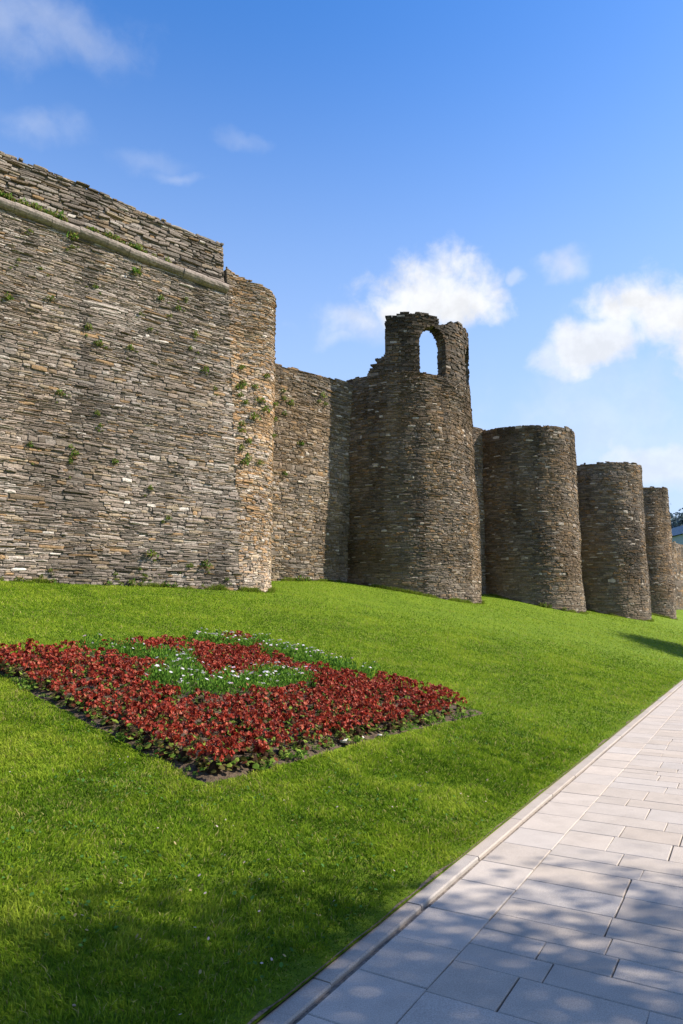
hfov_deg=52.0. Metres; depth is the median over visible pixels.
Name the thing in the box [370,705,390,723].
red begonia
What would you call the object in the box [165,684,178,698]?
red begonia
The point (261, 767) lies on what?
seedling
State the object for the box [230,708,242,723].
red begonia
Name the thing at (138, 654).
white flowering plant
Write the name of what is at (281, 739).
red begonia
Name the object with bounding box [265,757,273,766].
seedling
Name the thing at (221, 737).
red begonia
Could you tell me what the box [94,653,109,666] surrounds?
red begonia
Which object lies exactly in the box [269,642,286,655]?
white flowering plant
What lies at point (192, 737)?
red begonia
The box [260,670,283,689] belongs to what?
white flowering plant
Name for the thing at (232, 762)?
red begonia
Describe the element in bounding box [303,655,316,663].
white flowering plant
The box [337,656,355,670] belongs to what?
white flowering plant
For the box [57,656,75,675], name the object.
red begonia
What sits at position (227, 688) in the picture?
white flowering plant
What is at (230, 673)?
white flowering plant
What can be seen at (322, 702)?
red begonia
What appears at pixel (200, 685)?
white flowering plant
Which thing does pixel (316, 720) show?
red begonia
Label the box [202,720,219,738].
red begonia
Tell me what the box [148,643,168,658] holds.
white flowering plant
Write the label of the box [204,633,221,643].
white flowering plant
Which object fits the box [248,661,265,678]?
white flowering plant
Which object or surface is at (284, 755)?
seedling
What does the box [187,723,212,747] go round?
red begonia
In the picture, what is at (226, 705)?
red begonia
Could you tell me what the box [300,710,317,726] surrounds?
red begonia
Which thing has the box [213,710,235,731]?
red begonia
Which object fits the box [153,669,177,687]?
white flowering plant
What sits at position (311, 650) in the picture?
white flowering plant
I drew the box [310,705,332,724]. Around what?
red begonia
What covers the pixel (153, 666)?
white flowering plant
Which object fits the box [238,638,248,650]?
white flowering plant
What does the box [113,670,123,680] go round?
red begonia
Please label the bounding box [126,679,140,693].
red begonia
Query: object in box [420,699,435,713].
red begonia
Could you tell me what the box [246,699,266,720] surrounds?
red begonia
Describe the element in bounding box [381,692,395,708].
red begonia
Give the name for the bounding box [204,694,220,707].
red begonia
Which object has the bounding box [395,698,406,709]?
red begonia
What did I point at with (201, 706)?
red begonia
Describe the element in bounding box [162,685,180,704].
red begonia
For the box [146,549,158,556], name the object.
wall weed
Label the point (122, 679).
red begonia
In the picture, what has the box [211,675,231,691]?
white flowering plant
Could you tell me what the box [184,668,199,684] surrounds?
white flowering plant
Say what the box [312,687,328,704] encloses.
red begonia
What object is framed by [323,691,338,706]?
red begonia
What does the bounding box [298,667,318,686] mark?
white flowering plant
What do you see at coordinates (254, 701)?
red begonia
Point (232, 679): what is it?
white flowering plant
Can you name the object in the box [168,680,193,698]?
white flowering plant
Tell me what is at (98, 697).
red begonia
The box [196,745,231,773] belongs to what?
red begonia
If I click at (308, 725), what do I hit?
red begonia
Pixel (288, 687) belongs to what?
red begonia
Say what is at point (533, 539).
round tower
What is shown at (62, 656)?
red begonia
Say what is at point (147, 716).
red begonia
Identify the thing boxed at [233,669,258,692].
white flowering plant
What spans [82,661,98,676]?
red begonia
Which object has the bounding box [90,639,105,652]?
white flowering plant
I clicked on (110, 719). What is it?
red begonia
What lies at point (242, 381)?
wall weed
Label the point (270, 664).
white flowering plant
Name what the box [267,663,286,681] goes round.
white flowering plant
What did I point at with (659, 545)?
round tower
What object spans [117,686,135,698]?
red begonia
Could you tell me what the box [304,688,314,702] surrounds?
red begonia
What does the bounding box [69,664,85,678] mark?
red begonia
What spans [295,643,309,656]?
white flowering plant
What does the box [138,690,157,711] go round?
red begonia
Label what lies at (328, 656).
white flowering plant
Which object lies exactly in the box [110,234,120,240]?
wall weed
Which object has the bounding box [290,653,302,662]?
white flowering plant
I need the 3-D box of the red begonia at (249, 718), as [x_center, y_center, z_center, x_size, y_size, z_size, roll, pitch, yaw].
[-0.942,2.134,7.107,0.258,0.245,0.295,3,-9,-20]
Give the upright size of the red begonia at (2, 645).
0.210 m
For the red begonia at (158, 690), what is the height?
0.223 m
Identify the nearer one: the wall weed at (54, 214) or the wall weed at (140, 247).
the wall weed at (54, 214)
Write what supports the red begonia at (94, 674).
on the flower bed soil
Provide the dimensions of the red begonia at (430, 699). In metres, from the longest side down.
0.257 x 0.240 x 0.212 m
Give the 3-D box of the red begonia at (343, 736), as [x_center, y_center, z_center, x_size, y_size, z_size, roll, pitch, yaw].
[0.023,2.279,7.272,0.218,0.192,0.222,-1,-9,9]
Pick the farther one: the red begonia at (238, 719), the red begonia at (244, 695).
the red begonia at (244, 695)
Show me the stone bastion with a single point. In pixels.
(167, 420)
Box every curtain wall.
[271,363,352,581]
[473,427,486,593]
[672,541,682,609]
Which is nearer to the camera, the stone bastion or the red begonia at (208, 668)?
the red begonia at (208, 668)
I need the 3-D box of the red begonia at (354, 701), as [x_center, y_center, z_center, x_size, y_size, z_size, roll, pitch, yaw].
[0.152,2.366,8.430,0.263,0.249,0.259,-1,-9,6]
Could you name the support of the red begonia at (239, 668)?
on the flower bed soil
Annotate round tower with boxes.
[346,312,481,602]
[482,425,585,612]
[577,461,651,620]
[643,486,676,618]
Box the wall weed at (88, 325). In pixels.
[84,323,92,330]
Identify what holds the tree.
on the lawn at (304, 973)
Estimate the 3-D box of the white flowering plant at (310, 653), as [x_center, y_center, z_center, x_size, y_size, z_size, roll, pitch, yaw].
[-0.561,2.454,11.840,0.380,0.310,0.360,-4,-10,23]
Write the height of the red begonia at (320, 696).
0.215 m
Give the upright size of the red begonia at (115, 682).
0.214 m
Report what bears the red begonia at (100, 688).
on the flower bed soil
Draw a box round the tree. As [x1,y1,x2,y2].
[669,508,682,527]
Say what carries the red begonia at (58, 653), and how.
on the flower bed soil
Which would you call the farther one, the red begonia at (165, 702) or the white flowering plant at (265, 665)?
the white flowering plant at (265, 665)
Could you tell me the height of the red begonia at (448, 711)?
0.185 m
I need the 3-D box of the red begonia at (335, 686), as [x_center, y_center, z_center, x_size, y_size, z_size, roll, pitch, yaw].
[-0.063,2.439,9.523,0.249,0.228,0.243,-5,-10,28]
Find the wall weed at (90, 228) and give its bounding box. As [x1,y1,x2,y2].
[83,226,100,232]
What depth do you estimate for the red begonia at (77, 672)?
8.38 m
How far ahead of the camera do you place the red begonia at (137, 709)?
6.99 m
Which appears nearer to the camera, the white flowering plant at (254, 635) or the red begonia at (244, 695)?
the red begonia at (244, 695)
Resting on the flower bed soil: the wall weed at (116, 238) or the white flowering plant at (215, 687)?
the white flowering plant at (215, 687)
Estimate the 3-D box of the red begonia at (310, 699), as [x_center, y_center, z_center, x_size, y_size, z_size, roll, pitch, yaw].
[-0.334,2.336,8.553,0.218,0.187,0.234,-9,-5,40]
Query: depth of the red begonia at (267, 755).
6.21 m
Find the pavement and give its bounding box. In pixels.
[297,685,682,1023]
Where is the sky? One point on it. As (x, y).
(509, 171)
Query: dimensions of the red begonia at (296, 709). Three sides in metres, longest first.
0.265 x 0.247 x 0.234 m
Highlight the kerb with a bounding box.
[257,680,682,1023]
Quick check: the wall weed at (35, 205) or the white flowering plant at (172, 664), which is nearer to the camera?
the white flowering plant at (172, 664)
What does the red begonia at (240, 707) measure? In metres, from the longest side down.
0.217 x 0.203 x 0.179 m
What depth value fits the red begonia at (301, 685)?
9.46 m
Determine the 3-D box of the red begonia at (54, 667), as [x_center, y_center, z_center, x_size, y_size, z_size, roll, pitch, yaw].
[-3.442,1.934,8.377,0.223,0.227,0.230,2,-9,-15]
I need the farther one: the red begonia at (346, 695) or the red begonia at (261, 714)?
the red begonia at (346, 695)
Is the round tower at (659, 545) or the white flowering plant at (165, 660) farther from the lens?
the round tower at (659, 545)
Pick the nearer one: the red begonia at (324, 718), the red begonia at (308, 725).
the red begonia at (308, 725)
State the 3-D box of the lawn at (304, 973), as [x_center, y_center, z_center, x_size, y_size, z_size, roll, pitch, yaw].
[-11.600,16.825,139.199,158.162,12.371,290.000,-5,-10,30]
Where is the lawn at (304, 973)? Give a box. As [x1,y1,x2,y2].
[0,581,682,1023]
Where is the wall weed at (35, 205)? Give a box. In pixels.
[31,201,40,210]
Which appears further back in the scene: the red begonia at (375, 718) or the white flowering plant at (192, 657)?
the white flowering plant at (192, 657)
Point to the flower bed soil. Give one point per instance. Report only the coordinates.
(205, 776)
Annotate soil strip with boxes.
[247,682,678,1023]
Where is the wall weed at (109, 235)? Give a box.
[103,230,113,237]
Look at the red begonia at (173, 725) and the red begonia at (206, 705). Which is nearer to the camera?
the red begonia at (173, 725)
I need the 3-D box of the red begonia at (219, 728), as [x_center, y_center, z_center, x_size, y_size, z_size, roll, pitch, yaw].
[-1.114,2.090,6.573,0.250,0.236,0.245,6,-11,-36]
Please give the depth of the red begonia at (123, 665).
9.02 m
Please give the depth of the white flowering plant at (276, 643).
12.67 m
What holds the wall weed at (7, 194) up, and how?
attached to the stone bastion
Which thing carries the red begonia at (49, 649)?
on the flower bed soil
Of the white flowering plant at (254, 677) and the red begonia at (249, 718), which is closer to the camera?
the red begonia at (249, 718)
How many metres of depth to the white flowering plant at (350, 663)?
11.63 m
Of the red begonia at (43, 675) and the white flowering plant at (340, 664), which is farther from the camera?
the white flowering plant at (340, 664)
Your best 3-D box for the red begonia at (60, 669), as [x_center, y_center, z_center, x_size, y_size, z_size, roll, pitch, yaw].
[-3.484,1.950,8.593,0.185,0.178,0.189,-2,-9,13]
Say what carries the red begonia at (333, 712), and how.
on the flower bed soil
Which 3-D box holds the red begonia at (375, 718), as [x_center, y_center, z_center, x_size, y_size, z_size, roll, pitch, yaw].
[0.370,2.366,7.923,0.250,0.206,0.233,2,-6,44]
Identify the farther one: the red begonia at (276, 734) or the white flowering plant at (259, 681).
the white flowering plant at (259, 681)
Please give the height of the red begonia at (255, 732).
0.235 m
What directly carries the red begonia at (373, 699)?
on the flower bed soil
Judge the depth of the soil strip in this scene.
4.01 m
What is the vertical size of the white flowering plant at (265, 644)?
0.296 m
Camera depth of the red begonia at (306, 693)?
8.79 m
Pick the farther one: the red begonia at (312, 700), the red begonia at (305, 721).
the red begonia at (312, 700)
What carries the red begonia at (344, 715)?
on the flower bed soil
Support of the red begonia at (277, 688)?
on the flower bed soil
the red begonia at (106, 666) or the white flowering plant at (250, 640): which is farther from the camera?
the white flowering plant at (250, 640)
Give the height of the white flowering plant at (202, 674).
0.296 m
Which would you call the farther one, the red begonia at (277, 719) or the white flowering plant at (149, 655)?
the white flowering plant at (149, 655)
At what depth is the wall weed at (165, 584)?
21.30 m
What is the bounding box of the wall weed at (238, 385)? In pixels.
[235,383,243,388]
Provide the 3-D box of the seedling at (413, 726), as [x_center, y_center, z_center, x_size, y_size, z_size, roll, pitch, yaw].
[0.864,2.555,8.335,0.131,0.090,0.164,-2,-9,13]
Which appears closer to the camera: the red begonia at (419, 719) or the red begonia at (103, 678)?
the red begonia at (103, 678)
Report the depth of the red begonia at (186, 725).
6.61 m
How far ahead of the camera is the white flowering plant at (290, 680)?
9.53 m
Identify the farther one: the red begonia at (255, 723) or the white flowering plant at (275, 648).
the white flowering plant at (275, 648)
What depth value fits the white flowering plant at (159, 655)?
9.88 m
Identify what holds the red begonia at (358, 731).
on the flower bed soil
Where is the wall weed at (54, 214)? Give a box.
[50,210,62,219]
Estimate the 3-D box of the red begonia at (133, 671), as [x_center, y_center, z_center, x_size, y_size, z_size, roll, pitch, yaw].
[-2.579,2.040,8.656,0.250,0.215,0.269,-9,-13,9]
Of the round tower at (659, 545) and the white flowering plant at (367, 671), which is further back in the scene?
the round tower at (659, 545)
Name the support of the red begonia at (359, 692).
on the flower bed soil
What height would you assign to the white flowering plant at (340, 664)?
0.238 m
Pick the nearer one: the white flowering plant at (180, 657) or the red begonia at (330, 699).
the red begonia at (330, 699)
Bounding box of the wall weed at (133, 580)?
[127,578,137,585]
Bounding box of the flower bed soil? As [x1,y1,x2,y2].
[0,646,481,784]
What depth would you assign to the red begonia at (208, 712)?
7.17 m
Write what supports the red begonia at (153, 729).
on the flower bed soil
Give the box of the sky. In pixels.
[0,0,682,519]
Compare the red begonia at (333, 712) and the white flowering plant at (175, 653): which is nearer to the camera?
the red begonia at (333, 712)
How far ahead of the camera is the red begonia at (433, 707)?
9.03 m
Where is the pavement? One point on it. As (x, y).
(556, 874)
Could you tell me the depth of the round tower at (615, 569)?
48.85 m
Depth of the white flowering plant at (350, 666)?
11.39 m
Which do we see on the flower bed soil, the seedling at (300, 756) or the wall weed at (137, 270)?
the seedling at (300, 756)
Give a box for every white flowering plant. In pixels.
[78,635,98,651]
[82,642,97,655]
[83,633,105,650]
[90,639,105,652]
[101,634,120,651]
[107,639,127,656]
[117,637,138,655]
[120,647,133,657]
[127,638,146,657]
[130,647,144,663]
[134,641,153,656]
[137,645,159,662]
[139,667,158,680]
[140,671,160,690]
[144,660,164,679]
[147,662,171,684]
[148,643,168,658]
[149,644,173,664]
[149,648,170,664]
[153,659,183,680]
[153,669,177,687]
[156,654,181,675]
[158,665,184,687]
[165,649,184,665]
[168,666,192,684]
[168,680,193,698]
[172,652,193,668]
[173,666,191,680]
[176,677,195,694]
[177,655,192,672]
[179,640,198,659]
[179,648,195,666]
[180,673,195,689]
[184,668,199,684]
[185,668,213,691]
[186,662,208,682]
[187,629,202,642]
[189,626,206,640]
[193,632,211,643]
[193,678,213,696]
[201,676,227,697]
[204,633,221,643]
[209,629,225,643]
[209,669,227,685]
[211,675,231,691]
[212,633,227,646]
[217,674,245,694]
[217,681,238,696]
[219,665,235,680]
[220,631,236,645]
[220,668,240,686]
[224,636,236,648]
[232,676,254,694]
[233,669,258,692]
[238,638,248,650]
[245,633,261,645]
[245,637,257,645]
[245,673,270,692]
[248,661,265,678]
[249,671,265,688]
[253,641,273,658]
[254,681,269,697]
[256,661,274,677]
[259,632,273,645]
[260,667,276,684]
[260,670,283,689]
[265,677,281,693]
[266,644,282,657]
[267,660,281,672]
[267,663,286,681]
[268,639,284,653]
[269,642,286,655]
[272,663,294,684]
[276,673,293,688]
[282,647,298,661]
[283,667,303,683]
[285,674,295,689]
[289,648,306,660]
[289,663,313,683]
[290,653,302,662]
[292,670,308,687]
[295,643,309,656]
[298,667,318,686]
[301,648,319,663]
[302,646,320,660]
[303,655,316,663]
[311,652,326,665]
[313,649,323,659]
[318,654,337,668]
[318,656,330,667]
[330,655,345,668]
[333,660,346,669]
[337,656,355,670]
[338,656,359,669]
[339,659,359,675]
[360,665,373,679]
[364,660,384,677]
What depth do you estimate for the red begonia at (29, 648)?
9.15 m
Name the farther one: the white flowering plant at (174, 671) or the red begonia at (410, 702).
the red begonia at (410, 702)
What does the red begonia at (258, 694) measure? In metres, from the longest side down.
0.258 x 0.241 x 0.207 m
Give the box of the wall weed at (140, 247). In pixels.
[134,243,143,251]
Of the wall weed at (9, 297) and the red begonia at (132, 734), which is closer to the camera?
the red begonia at (132, 734)
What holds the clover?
on the lawn at (304, 973)
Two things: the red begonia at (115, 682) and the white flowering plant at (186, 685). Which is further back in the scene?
the white flowering plant at (186, 685)
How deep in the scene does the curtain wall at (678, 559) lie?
90.25 m
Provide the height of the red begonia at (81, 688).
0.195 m
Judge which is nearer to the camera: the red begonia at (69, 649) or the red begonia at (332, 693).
the red begonia at (332, 693)
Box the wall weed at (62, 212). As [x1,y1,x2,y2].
[56,210,68,221]
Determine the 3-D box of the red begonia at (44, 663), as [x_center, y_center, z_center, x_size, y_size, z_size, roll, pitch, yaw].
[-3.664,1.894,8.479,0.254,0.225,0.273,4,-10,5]
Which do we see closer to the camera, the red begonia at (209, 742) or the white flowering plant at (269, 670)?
the red begonia at (209, 742)
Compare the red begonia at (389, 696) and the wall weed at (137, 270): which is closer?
the red begonia at (389, 696)
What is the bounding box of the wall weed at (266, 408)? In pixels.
[262,405,270,413]
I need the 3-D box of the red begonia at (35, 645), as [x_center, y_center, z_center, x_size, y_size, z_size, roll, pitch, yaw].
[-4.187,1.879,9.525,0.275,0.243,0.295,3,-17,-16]
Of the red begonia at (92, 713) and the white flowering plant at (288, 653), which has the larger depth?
the white flowering plant at (288, 653)
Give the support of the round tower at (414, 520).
on the lawn at (304, 973)
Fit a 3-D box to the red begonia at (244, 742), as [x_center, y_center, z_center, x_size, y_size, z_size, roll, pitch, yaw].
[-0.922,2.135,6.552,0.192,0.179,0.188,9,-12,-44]
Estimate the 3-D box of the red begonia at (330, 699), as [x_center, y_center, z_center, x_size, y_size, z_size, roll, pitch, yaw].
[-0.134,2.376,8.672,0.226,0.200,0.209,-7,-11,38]
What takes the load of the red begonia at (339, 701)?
on the flower bed soil
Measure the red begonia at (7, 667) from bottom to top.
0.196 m
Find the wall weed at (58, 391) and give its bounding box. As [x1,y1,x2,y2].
[55,389,65,395]
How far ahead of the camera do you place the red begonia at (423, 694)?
9.68 m
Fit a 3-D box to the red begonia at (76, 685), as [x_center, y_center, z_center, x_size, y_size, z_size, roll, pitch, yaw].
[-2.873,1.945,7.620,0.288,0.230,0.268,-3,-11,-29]
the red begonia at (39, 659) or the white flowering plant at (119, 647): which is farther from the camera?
the white flowering plant at (119, 647)
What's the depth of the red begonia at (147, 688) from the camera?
7.85 m
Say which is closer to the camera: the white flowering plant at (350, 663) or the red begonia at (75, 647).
the red begonia at (75, 647)
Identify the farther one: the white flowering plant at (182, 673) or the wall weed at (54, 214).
the wall weed at (54, 214)
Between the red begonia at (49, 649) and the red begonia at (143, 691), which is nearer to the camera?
the red begonia at (143, 691)
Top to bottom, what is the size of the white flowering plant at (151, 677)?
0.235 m
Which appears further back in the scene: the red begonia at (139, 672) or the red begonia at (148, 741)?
the red begonia at (139, 672)
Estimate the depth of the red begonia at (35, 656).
8.88 m
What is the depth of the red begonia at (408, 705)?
8.72 m
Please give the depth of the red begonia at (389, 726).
8.01 m
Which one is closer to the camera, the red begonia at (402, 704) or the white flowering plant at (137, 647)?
the red begonia at (402, 704)
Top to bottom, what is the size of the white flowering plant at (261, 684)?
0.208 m
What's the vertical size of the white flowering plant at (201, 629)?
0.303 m
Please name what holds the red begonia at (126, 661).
on the flower bed soil
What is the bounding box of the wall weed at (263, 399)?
[254,397,265,403]
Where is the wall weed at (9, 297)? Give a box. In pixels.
[3,292,13,300]
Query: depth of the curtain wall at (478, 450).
41.45 m
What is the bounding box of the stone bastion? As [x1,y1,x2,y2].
[0,151,276,591]
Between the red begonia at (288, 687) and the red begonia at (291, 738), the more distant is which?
the red begonia at (288, 687)
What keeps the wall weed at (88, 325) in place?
attached to the stone bastion
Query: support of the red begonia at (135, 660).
on the flower bed soil
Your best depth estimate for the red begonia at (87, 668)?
9.05 m
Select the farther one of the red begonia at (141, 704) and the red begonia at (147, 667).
the red begonia at (147, 667)
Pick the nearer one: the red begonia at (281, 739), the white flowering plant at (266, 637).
the red begonia at (281, 739)
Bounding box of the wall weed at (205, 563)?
[201,559,212,567]
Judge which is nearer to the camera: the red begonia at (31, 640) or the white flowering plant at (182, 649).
the red begonia at (31, 640)
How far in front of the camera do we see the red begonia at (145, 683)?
8.06 m
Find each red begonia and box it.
[0,643,8,657]
[0,644,18,658]
[0,649,15,667]
[0,656,15,671]
[6,657,27,675]
[11,652,24,667]
[12,644,21,655]
[16,650,25,660]
[18,638,39,654]
[20,656,37,672]
[20,660,42,679]
[23,646,45,661]
[23,671,35,683]
[24,641,43,656]
[25,654,38,667]
[28,659,48,676]
[29,648,48,665]
[31,669,50,687]
[35,657,42,670]
[36,670,60,689]
[40,665,55,681]
[42,654,56,666]
[44,664,63,680]
[45,646,58,659]
[47,681,68,698]
[49,659,61,670]
[49,677,68,694]
[52,651,68,664]
[55,654,69,666]
[56,664,65,676]
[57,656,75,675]
[58,669,71,684]
[59,645,75,660]
[59,686,81,707]
[61,655,82,670]
[61,675,74,688]
[63,679,85,700]
[64,649,78,661]
[67,671,85,687]
[68,669,82,682]
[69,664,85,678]
[70,644,80,658]
[70,652,84,666]
[73,691,93,710]
[75,678,91,692]
[78,688,96,704]
[80,645,96,662]
[80,656,98,672]
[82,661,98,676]
[82,678,103,698]
[83,699,103,719]
[87,666,105,681]
[88,670,104,684]
[91,695,110,712]
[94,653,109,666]
[95,647,112,662]
[95,674,111,688]
[95,686,112,701]
[96,688,117,707]
[97,658,118,674]
[97,664,108,678]
[100,701,123,724]
[102,667,123,687]
[102,692,127,716]
[103,679,122,696]
[105,649,124,665]
[107,709,136,732]
[112,656,122,670]
[113,664,130,678]
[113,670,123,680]
[113,686,137,705]
[114,659,129,671]
[114,692,130,708]
[117,662,132,673]
[117,671,135,688]
[117,674,140,691]
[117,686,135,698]
[118,700,135,719]
[120,713,146,739]
[124,701,153,724]
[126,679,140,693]
[127,668,143,682]
[129,671,153,689]
[130,658,147,670]
[131,656,137,667]
[131,720,163,747]
[134,690,147,703]
[134,699,148,715]
[135,710,165,738]
[135,715,152,731]
[136,664,152,675]
[137,686,152,702]
[138,657,155,671]
[138,680,158,696]
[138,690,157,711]
[142,702,168,722]
[150,688,163,704]
[150,706,178,729]
[151,684,172,700]
[151,700,170,716]
[152,731,178,757]
[157,724,182,747]
[158,703,178,720]
[159,716,180,733]
[160,723,183,741]
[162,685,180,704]
[163,697,174,708]
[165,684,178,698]
[165,706,189,724]
[168,730,195,761]
[175,733,194,752]
[176,702,190,720]
[179,697,192,712]
[179,719,200,739]
[180,707,199,725]
[187,714,207,732]
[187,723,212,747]
[187,742,213,768]
[189,688,209,705]
[189,702,205,716]
[195,708,212,727]
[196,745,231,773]
[201,696,220,711]
[201,736,216,756]
[202,665,218,677]
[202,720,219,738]
[203,699,214,715]
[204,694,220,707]
[209,701,232,721]
[211,722,236,744]
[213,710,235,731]
[214,737,240,762]
[215,730,228,748]
[217,714,236,736]
[217,740,248,768]
[219,694,237,711]
[222,692,234,706]
[228,723,244,739]
[228,730,251,754]
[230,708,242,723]
[230,708,249,729]
[232,696,253,711]
[232,702,247,717]
[233,666,250,672]
[233,693,249,707]
[235,683,256,704]
[235,731,252,748]
[236,710,262,732]
[239,739,265,768]
[243,719,265,738]
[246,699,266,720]
[246,728,275,754]
[249,685,266,701]
[251,691,268,706]
[252,708,269,729]
[253,726,273,746]
[253,740,278,761]
[256,690,268,711]
[263,704,279,720]
[263,719,283,739]
[264,708,281,726]
[267,686,284,700]
[268,727,288,748]
[269,688,285,703]
[270,699,284,715]
[272,694,291,710]
[272,735,290,756]
[274,710,295,731]
[274,717,288,733]
[276,700,295,721]
[280,728,295,745]
[283,683,293,701]
[283,684,296,696]
[284,689,298,707]
[285,710,299,727]
[289,724,313,750]
[291,704,307,718]
[292,695,307,716]
[292,720,315,742]
[293,690,309,706]
[294,717,309,732]
[295,691,308,701]
[297,681,305,694]
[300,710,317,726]
[300,711,319,731]
[301,698,316,711]
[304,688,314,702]
[306,694,317,709]
[307,716,329,740]
[309,691,323,704]
[310,704,331,719]
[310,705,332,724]
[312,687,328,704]
[312,712,337,732]
[313,699,328,713]
[313,715,333,737]
[315,684,332,700]
[315,727,332,746]
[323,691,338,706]
[325,696,337,710]
[328,690,343,703]
[329,697,345,715]
[329,697,349,714]
[330,682,342,697]
[330,715,352,736]
[333,722,353,741]
[335,688,349,698]
[337,710,353,733]
[338,697,351,711]
[339,692,354,708]
[339,703,359,720]
[344,686,355,700]
[344,698,359,717]
[346,715,369,739]
[349,687,364,696]
[352,695,367,708]
[353,683,369,697]
[354,709,375,732]
[357,688,371,695]
[357,698,381,718]
[367,711,382,724]
[368,694,381,704]
[368,697,381,714]
[369,712,384,731]
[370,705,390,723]
[371,684,388,700]
[375,703,392,716]
[380,688,394,702]
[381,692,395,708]
[381,714,396,729]
[384,708,396,721]
[388,710,406,730]
[389,702,405,720]
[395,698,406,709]
[395,701,417,718]
[395,707,411,723]
[396,689,413,703]
[401,700,414,714]
[410,695,421,708]
[411,704,429,722]
[415,691,429,706]
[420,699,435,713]
[426,696,438,710]
[427,703,441,719]
[435,704,449,715]
[439,700,454,714]
[450,695,466,712]
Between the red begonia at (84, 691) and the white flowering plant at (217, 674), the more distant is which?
the white flowering plant at (217, 674)
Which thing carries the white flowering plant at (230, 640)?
on the flower bed soil
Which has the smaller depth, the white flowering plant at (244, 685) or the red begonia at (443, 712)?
the white flowering plant at (244, 685)
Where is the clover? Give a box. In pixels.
[0,716,592,980]
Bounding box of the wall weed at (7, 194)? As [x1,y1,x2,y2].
[4,192,15,201]
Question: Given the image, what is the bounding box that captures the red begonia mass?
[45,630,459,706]
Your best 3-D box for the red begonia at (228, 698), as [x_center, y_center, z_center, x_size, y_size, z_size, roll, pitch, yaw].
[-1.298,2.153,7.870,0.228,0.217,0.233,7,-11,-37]
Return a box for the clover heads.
[9,696,522,1014]
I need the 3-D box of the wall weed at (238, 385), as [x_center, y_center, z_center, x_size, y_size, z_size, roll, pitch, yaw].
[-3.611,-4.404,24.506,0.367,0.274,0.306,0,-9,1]
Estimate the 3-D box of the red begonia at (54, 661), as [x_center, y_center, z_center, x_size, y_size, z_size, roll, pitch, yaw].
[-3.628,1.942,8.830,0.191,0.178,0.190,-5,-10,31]
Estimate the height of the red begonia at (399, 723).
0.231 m
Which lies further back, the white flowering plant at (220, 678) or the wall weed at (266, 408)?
the wall weed at (266, 408)
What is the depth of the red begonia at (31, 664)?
8.30 m
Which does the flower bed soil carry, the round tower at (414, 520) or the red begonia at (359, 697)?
the red begonia at (359, 697)
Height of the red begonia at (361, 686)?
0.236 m
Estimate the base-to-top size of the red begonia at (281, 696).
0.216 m
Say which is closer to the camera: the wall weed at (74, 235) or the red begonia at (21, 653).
the red begonia at (21, 653)
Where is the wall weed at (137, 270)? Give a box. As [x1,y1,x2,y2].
[128,265,142,274]
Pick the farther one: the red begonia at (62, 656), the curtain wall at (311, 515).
the curtain wall at (311, 515)
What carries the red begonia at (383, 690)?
on the flower bed soil
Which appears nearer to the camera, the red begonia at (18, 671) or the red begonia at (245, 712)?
the red begonia at (245, 712)
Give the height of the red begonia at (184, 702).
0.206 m
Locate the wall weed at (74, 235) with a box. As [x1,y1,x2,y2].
[66,231,78,239]
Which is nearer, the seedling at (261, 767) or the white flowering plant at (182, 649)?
the seedling at (261, 767)
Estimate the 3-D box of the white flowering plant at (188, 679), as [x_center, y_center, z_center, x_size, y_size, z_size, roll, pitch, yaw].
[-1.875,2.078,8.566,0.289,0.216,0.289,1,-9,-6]
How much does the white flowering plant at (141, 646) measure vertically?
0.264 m
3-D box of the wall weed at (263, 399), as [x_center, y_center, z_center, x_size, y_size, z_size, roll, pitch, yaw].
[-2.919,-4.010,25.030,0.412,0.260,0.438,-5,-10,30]
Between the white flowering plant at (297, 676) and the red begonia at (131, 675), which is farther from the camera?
the white flowering plant at (297, 676)
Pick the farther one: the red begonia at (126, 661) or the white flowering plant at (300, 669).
the white flowering plant at (300, 669)
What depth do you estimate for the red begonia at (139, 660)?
9.38 m
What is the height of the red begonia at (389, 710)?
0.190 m
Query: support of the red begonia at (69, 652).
on the flower bed soil
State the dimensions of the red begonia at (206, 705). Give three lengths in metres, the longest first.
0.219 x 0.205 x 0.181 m
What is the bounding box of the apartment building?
[671,525,682,544]
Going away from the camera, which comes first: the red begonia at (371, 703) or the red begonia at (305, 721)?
the red begonia at (305, 721)
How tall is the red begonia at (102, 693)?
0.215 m
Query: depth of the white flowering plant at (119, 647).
10.10 m
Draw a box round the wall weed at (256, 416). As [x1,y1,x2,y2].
[250,412,260,420]
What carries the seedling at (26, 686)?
on the flower bed soil
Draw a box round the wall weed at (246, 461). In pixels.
[240,458,249,464]
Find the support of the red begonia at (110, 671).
on the flower bed soil
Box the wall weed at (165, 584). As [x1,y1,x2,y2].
[160,581,169,586]
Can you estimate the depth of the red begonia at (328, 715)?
7.54 m
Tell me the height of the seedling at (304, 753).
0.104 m
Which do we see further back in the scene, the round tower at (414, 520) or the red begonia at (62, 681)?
the round tower at (414, 520)
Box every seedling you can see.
[19,683,33,690]
[115,732,125,741]
[257,763,267,769]
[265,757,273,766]
[279,752,287,759]
[293,751,303,758]
[296,747,308,755]
[408,723,418,728]
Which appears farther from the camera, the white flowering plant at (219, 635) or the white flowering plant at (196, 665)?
the white flowering plant at (219, 635)
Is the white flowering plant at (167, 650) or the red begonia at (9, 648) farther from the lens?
the white flowering plant at (167, 650)
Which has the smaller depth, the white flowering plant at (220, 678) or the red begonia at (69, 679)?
the red begonia at (69, 679)
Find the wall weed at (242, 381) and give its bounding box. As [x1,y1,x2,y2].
[240,379,248,386]
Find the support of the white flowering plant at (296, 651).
on the flower bed soil
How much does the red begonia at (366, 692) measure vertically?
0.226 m
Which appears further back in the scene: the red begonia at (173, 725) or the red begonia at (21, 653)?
the red begonia at (21, 653)
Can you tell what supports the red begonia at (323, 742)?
on the flower bed soil

